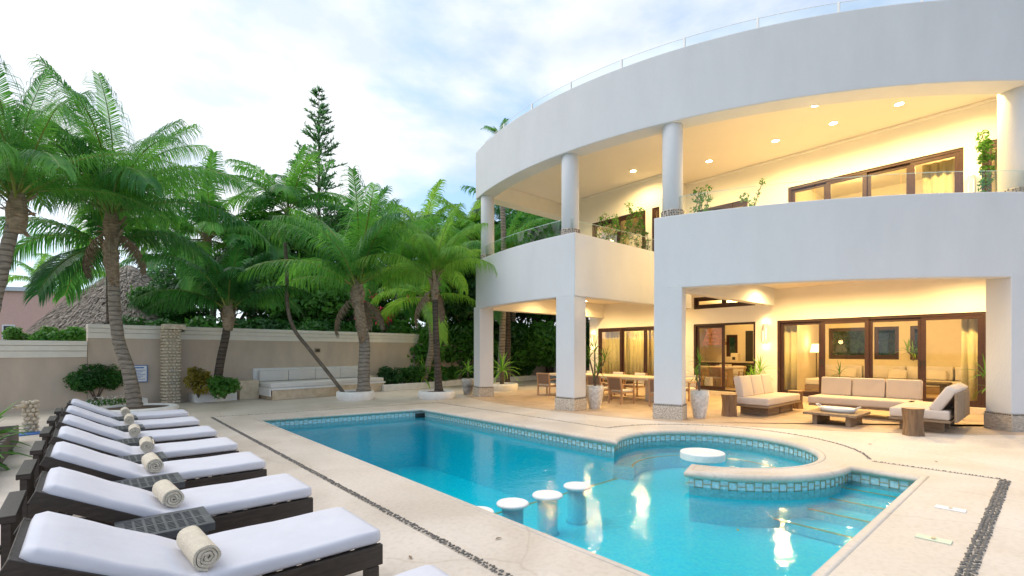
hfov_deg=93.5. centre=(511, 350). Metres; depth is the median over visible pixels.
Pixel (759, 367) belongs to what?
potted plant
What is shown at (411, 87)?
sky
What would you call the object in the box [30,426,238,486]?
sun lounger
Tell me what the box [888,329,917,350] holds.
broadleaf tree
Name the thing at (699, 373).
potted plant
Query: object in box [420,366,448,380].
hedge clump
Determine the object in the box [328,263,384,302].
broadleaf tree
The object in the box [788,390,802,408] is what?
stump table
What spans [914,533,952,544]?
drain cover
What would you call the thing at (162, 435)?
sun lounger
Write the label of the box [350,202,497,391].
palm tree
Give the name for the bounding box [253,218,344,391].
leaning tree
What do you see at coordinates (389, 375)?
hedge clump
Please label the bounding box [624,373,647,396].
dining chair
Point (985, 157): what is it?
balcony plant
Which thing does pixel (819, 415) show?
coffee table
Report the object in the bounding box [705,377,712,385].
water cooler
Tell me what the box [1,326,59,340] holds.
shrub
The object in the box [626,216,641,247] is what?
curtain
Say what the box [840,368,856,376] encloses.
pillow
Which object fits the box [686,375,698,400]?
dining chair
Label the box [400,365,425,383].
hedge clump
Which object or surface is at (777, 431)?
pebble border
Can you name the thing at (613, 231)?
curtain
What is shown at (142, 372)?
notice board
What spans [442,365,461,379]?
hedge clump
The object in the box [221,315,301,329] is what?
understory bush
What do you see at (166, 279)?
broadleaf tree
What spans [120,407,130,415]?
rolled towel
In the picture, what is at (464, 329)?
understory bush
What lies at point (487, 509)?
pool stool
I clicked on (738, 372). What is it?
dining chair
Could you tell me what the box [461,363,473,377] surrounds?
hedge clump
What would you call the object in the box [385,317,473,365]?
understory bush
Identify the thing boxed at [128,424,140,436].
rolled towel
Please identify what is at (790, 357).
curtain
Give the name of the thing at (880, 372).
indoor sofa
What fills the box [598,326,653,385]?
sliding door
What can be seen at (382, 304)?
broadleaf tree
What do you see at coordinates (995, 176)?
curtain
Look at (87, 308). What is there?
thatched hut
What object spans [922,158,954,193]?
curtain
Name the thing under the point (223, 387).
shrub
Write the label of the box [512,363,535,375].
hedge clump
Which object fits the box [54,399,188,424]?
sun lounger
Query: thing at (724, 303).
transom window
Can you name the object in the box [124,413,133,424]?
rolled towel
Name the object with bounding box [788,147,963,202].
sliding door
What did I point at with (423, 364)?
areca palm
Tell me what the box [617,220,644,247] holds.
balcony plant
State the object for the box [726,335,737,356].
window
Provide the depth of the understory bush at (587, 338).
24.70 m
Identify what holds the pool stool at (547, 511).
on the pool basin
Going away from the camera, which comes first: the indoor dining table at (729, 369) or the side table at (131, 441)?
the side table at (131, 441)
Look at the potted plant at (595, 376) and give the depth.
12.53 m
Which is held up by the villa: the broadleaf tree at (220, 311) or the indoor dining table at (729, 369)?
the indoor dining table at (729, 369)
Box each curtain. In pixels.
[601,221,624,242]
[605,331,625,379]
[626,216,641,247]
[627,331,648,380]
[651,330,653,375]
[784,325,796,389]
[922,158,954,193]
[961,319,977,400]
[994,149,996,191]
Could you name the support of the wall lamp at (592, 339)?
attached to the villa
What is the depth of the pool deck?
5.33 m
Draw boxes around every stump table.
[721,394,736,416]
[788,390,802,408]
[901,407,924,436]
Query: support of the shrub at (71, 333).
on the pool deck
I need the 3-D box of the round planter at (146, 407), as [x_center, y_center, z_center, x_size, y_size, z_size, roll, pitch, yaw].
[-9.170,1.430,11.778,1.700,0.140,1.700,0,0,-41]
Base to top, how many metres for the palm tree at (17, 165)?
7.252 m
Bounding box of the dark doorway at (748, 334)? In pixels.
[745,331,752,360]
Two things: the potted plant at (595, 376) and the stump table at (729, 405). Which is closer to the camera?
the stump table at (729, 405)
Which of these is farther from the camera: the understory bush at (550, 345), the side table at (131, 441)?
the understory bush at (550, 345)
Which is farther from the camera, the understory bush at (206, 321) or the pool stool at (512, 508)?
the understory bush at (206, 321)
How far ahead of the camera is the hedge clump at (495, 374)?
23.19 m
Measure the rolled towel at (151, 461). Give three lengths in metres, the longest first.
0.368 x 0.121 x 0.113 m
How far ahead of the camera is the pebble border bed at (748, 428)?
9.29 m
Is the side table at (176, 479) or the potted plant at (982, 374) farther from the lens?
the potted plant at (982, 374)
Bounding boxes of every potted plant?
[460,359,473,378]
[586,337,613,385]
[687,350,715,390]
[745,354,776,381]
[831,360,846,376]
[893,339,917,360]
[960,354,985,396]
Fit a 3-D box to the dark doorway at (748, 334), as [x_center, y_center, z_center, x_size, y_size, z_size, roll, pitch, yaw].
[10.029,-0.205,20.354,0.035,1.290,0.300,0,0,-41]
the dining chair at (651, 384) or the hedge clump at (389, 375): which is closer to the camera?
the dining chair at (651, 384)
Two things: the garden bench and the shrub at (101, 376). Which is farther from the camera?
the garden bench
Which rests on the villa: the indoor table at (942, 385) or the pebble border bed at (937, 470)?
the indoor table at (942, 385)
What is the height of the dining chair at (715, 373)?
0.766 m
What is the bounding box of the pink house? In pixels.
[0,287,82,339]
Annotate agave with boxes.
[0,397,30,454]
[0,418,36,470]
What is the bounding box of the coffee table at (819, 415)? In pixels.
[803,408,870,426]
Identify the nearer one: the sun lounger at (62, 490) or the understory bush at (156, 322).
the sun lounger at (62, 490)
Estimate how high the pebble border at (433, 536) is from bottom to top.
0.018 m
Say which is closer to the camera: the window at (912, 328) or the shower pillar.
the shower pillar
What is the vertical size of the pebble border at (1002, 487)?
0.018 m
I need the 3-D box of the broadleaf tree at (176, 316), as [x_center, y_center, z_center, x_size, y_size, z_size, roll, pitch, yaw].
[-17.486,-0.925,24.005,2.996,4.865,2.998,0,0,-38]
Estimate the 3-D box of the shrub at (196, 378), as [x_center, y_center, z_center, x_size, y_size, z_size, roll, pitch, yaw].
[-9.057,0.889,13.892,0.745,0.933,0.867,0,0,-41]
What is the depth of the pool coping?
6.03 m
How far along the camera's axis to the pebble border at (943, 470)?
5.99 m
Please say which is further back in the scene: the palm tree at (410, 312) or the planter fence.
the palm tree at (410, 312)
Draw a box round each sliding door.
[592,210,645,247]
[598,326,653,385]
[652,207,658,250]
[694,322,754,391]
[777,312,985,407]
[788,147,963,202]
[982,139,996,191]
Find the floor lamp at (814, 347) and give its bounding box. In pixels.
[810,344,818,376]
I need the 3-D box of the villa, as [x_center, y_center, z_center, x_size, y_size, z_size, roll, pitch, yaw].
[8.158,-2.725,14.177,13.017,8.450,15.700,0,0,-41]
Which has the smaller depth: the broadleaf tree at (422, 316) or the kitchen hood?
the kitchen hood
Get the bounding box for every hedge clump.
[377,366,404,384]
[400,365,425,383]
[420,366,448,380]
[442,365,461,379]
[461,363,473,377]
[493,366,496,377]
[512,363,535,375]
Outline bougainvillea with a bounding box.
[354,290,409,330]
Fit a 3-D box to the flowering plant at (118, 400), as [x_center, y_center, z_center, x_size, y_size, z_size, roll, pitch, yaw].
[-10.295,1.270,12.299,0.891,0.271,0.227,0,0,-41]
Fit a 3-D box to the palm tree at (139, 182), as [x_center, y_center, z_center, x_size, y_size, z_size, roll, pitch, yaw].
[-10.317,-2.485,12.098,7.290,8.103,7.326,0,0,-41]
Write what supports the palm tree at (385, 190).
on the ground
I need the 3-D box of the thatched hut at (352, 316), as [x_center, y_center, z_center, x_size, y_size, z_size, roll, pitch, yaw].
[-8.822,-1.036,27.000,7.472,5.072,7.470,0,0,-41]
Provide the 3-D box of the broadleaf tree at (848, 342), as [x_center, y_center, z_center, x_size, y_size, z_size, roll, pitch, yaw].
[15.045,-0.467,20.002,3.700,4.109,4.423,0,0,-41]
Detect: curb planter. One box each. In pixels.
[86,397,147,406]
[188,392,236,402]
[382,375,555,390]
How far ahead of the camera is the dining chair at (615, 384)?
13.68 m
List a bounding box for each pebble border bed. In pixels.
[220,403,603,427]
[610,424,871,459]
[872,461,1006,479]
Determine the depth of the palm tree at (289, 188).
24.28 m
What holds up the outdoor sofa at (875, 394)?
on the terrace floor
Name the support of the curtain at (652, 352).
hanging from the villa
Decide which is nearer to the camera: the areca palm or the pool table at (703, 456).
the pool table at (703, 456)
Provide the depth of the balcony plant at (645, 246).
14.79 m
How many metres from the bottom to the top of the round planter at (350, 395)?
0.260 m
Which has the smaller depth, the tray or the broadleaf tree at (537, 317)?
the tray
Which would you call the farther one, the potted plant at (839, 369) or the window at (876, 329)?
the window at (876, 329)
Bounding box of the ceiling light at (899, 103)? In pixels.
[893,101,904,105]
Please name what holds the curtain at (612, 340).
hanging from the villa
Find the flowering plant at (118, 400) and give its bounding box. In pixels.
[86,395,125,405]
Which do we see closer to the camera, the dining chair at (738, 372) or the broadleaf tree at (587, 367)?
the dining chair at (738, 372)
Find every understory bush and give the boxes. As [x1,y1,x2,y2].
[122,314,182,325]
[185,314,222,327]
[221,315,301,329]
[273,316,337,330]
[331,317,384,332]
[369,320,392,332]
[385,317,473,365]
[425,317,498,365]
[469,320,530,365]
[495,322,555,367]
[518,320,589,369]
[586,320,589,366]
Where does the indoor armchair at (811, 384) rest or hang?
on the villa
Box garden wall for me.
[0,324,555,412]
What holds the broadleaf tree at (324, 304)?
on the pool deck
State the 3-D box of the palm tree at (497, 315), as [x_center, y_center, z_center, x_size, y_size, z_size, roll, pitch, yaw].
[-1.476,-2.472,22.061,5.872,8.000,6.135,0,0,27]
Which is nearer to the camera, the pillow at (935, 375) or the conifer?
the pillow at (935, 375)
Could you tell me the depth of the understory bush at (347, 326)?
21.96 m
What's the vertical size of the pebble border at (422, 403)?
0.018 m
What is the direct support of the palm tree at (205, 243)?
on the ground
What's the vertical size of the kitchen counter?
0.900 m
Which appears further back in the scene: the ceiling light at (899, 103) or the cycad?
the cycad
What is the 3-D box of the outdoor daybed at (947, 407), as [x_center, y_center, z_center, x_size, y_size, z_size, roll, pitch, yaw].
[8.207,1.067,9.444,1.900,0.866,0.970,0,0,-41]
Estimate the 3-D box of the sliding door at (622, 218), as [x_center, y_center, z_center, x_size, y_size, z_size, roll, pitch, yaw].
[3.613,-3.335,16.304,0.130,2.370,2.200,0,0,-41]
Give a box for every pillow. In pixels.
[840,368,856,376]
[888,369,906,378]
[926,370,946,380]
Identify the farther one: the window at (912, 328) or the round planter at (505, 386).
the round planter at (505, 386)
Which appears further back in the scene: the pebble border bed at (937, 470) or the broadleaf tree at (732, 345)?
the broadleaf tree at (732, 345)
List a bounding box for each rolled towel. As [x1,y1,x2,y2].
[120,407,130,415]
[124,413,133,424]
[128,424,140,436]
[139,436,154,451]
[141,452,163,471]
[152,479,183,506]
[176,525,220,571]
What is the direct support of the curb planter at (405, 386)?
on the pool deck
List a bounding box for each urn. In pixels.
[462,378,473,394]
[586,385,603,408]
[690,389,708,417]
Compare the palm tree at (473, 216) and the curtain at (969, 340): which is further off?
the palm tree at (473, 216)
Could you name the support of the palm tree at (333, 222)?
on the ground
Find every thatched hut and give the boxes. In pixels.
[25,265,189,339]
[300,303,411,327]
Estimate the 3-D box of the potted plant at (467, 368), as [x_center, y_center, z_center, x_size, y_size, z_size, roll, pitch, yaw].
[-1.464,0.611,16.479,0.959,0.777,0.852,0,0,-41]
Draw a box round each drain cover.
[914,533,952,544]
[935,504,966,512]
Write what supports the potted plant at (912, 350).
on the villa
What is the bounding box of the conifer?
[275,85,357,224]
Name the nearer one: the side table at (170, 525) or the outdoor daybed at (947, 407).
the side table at (170, 525)
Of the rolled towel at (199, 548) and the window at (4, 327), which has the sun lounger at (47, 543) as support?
the rolled towel at (199, 548)
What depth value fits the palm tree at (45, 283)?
13.34 m
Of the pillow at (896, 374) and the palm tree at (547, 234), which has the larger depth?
the palm tree at (547, 234)
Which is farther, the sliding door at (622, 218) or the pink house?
the pink house
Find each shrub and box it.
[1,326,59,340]
[28,326,85,340]
[62,363,123,400]
[183,366,211,397]
[206,375,241,398]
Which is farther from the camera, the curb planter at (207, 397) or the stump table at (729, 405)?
the curb planter at (207, 397)
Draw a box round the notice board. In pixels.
[134,365,147,381]
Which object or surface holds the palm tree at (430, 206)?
on the pool deck
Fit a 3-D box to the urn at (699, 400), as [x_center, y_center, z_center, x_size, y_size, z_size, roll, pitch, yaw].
[4.206,1.190,10.807,0.411,0.620,0.410,0,0,-41]
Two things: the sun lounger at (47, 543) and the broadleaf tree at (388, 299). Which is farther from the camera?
the broadleaf tree at (388, 299)
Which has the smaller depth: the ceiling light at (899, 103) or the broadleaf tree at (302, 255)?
the ceiling light at (899, 103)
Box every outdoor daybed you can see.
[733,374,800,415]
[888,383,969,432]
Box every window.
[2,325,14,339]
[694,297,754,308]
[700,199,747,211]
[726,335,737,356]
[829,327,864,358]
[874,326,898,359]
[910,326,917,359]
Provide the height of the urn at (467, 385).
0.560 m
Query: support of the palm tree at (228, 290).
on the curb planter at (207, 397)
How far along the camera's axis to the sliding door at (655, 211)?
15.26 m
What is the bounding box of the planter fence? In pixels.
[0,425,18,462]
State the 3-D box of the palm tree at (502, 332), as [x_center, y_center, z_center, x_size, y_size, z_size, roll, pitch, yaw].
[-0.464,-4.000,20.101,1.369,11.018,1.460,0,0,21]
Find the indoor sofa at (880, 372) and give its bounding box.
[818,365,960,394]
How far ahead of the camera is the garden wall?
14.32 m
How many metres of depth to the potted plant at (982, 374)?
10.87 m
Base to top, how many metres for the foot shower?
0.601 m
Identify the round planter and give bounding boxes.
[101,403,178,412]
[336,390,374,400]
[418,389,454,399]
[493,382,517,390]
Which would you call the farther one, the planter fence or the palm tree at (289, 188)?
the palm tree at (289, 188)
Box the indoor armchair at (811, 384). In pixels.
[805,377,818,390]
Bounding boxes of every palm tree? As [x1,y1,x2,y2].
[0,54,273,406]
[0,56,207,311]
[0,163,207,323]
[6,253,58,286]
[30,251,105,284]
[103,148,292,320]
[119,212,221,279]
[127,237,313,377]
[173,188,314,318]
[219,144,358,261]
[232,166,450,391]
[255,202,387,291]
[310,185,403,274]
[339,218,434,323]
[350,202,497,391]
[371,252,475,381]
[377,179,457,323]
[414,194,523,249]
[425,212,522,325]
[449,210,560,381]
[460,185,560,375]
[481,118,510,381]
[518,212,560,372]
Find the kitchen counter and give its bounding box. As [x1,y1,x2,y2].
[700,361,753,382]
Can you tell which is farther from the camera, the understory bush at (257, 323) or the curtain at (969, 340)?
the understory bush at (257, 323)
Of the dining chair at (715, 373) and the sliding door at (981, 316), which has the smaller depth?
the sliding door at (981, 316)
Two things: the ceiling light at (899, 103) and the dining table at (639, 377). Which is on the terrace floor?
the dining table at (639, 377)
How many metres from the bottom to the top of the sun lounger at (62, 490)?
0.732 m
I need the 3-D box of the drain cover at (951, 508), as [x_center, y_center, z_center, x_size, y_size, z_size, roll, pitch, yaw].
[4.159,1.492,4.568,0.110,0.013,0.220,0,0,-41]
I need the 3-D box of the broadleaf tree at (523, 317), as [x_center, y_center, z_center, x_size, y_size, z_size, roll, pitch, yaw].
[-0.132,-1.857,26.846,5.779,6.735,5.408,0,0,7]
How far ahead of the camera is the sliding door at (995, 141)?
10.56 m
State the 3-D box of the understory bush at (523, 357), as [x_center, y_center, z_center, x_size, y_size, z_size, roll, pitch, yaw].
[0.819,-0.305,24.889,3.748,2.420,3.841,0,0,-6]
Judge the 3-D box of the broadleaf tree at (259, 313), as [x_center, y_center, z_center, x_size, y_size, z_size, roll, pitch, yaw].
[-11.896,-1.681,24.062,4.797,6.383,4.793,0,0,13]
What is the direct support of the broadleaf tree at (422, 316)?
on the pool deck
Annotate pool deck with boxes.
[0,378,1023,575]
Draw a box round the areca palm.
[407,351,446,388]
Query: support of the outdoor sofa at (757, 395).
on the terrace floor
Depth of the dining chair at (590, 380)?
14.55 m
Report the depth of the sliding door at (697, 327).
16.29 m
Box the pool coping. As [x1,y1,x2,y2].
[253,408,929,575]
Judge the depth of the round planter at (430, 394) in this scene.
14.81 m
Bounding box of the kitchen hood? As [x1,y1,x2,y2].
[702,328,725,344]
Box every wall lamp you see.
[590,334,593,345]
[763,324,767,343]
[967,174,975,191]
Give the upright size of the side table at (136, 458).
0.461 m
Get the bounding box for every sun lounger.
[0,467,312,567]
[0,507,382,575]
[16,441,266,519]
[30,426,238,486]
[39,414,217,457]
[47,405,199,438]
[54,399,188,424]
[394,565,449,575]
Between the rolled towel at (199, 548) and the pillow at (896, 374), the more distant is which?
the pillow at (896, 374)
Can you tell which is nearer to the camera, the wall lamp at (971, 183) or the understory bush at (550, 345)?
the wall lamp at (971, 183)
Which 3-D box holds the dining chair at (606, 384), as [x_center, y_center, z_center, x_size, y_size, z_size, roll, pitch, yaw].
[3.529,1.118,16.697,0.600,0.766,0.527,0,0,-41]
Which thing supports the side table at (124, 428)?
on the pool deck
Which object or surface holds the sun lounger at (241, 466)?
on the pool deck
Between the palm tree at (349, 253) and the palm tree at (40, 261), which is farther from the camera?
the palm tree at (40, 261)
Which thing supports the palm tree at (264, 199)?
on the ground
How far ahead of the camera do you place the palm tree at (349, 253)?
14.58 m
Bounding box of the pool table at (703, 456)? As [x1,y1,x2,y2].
[680,448,725,465]
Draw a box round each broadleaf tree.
[123,285,196,322]
[143,263,218,319]
[197,251,251,320]
[236,252,311,319]
[251,225,340,263]
[255,254,354,324]
[314,211,371,243]
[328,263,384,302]
[377,300,403,318]
[382,275,410,319]
[409,282,465,324]
[440,252,499,322]
[494,312,533,323]
[516,217,556,241]
[516,313,555,372]
[554,315,589,370]
[730,337,734,352]
[833,330,917,354]
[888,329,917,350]
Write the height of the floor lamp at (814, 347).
1.600 m
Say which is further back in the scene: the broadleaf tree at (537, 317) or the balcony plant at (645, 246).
the broadleaf tree at (537, 317)
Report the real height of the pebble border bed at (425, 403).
0.004 m
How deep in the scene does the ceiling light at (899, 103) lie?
10.69 m
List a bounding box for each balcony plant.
[596,213,620,240]
[604,202,635,244]
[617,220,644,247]
[634,207,650,250]
[689,185,712,212]
[739,178,765,206]
[975,129,996,191]
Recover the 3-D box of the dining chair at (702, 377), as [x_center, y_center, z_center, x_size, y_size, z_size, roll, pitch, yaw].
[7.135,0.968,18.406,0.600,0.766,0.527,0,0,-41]
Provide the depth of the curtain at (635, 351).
19.12 m
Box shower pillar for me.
[160,324,185,402]
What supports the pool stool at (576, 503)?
on the pool basin
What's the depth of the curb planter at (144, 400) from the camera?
12.55 m
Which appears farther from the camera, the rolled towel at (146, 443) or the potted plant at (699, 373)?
the potted plant at (699, 373)
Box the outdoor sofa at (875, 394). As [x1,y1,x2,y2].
[808,377,922,420]
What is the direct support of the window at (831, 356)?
in the villa
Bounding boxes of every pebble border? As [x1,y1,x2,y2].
[211,417,512,575]
[217,402,606,427]
[608,424,870,458]
[874,460,1005,479]
[954,479,1010,575]
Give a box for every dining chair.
[536,373,555,395]
[586,375,611,399]
[602,372,624,394]
[607,376,634,403]
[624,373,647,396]
[648,378,653,405]
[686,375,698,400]
[701,367,707,384]
[707,367,728,386]
[733,366,745,377]
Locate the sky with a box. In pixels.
[0,0,935,328]
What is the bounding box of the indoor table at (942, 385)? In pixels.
[926,381,951,392]
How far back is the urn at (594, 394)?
12.40 m
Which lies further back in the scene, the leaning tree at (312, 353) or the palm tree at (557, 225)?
the palm tree at (557, 225)
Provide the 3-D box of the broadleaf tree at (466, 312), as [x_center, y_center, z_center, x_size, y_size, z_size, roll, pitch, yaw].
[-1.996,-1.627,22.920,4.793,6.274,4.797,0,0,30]
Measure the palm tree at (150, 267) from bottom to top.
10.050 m
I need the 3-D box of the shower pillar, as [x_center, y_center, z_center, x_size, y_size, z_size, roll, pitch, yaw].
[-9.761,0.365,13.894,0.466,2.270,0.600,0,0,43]
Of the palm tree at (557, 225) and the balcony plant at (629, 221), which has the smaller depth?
the balcony plant at (629, 221)
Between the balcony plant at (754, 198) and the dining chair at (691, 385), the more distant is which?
the dining chair at (691, 385)
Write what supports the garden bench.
on the pool deck
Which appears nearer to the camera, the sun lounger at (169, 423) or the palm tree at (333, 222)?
the sun lounger at (169, 423)
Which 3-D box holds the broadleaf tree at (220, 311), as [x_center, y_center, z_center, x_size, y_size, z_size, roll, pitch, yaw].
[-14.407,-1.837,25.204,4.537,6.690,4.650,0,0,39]
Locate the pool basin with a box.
[267,412,912,575]
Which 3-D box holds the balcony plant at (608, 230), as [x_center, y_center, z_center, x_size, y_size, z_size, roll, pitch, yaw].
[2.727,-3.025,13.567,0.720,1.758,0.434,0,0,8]
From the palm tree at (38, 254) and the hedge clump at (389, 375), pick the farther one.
the palm tree at (38, 254)
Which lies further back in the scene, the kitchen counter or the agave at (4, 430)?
the kitchen counter
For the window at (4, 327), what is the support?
in the pink house
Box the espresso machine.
[731,353,739,361]
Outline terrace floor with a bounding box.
[464,388,1023,434]
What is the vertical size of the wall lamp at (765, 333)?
0.620 m
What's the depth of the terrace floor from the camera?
10.98 m
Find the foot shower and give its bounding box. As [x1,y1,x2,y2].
[12,400,40,435]
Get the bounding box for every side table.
[109,415,137,420]
[111,424,144,431]
[112,472,184,491]
[114,436,154,445]
[114,506,214,538]
[117,451,167,463]
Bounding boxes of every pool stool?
[477,506,493,512]
[496,498,528,523]
[532,490,562,536]
[564,482,590,525]
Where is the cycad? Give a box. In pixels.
[493,349,520,384]
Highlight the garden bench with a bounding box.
[235,366,384,399]
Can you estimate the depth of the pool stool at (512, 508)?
5.26 m
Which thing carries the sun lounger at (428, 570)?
on the pool deck
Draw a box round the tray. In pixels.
[816,403,860,412]
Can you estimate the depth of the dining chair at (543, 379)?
16.15 m
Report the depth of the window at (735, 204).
14.82 m
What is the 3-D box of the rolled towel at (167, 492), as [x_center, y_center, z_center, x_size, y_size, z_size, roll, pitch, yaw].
[-2.376,0.978,3.326,0.368,0.113,0.121,0,-20,45]
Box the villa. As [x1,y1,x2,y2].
[473,0,1023,431]
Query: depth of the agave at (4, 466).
6.20 m
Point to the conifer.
(324, 181)
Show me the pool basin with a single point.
(652, 510)
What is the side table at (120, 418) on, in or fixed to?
on the pool deck
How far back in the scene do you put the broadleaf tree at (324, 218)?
28.81 m
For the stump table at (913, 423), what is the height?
0.481 m
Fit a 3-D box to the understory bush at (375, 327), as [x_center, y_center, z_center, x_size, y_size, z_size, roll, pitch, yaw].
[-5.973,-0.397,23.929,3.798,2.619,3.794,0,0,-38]
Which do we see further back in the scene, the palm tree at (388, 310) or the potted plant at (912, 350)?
the palm tree at (388, 310)
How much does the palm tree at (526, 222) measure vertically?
8.044 m
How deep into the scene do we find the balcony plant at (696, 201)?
11.59 m
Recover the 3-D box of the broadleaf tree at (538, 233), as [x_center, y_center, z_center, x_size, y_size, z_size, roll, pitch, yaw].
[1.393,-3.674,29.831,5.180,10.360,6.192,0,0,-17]
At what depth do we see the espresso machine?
20.10 m
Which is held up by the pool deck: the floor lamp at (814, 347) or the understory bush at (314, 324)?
the understory bush at (314, 324)
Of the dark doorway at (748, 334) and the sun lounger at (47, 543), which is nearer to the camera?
the sun lounger at (47, 543)
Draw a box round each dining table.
[549,373,698,401]
[701,366,746,386]

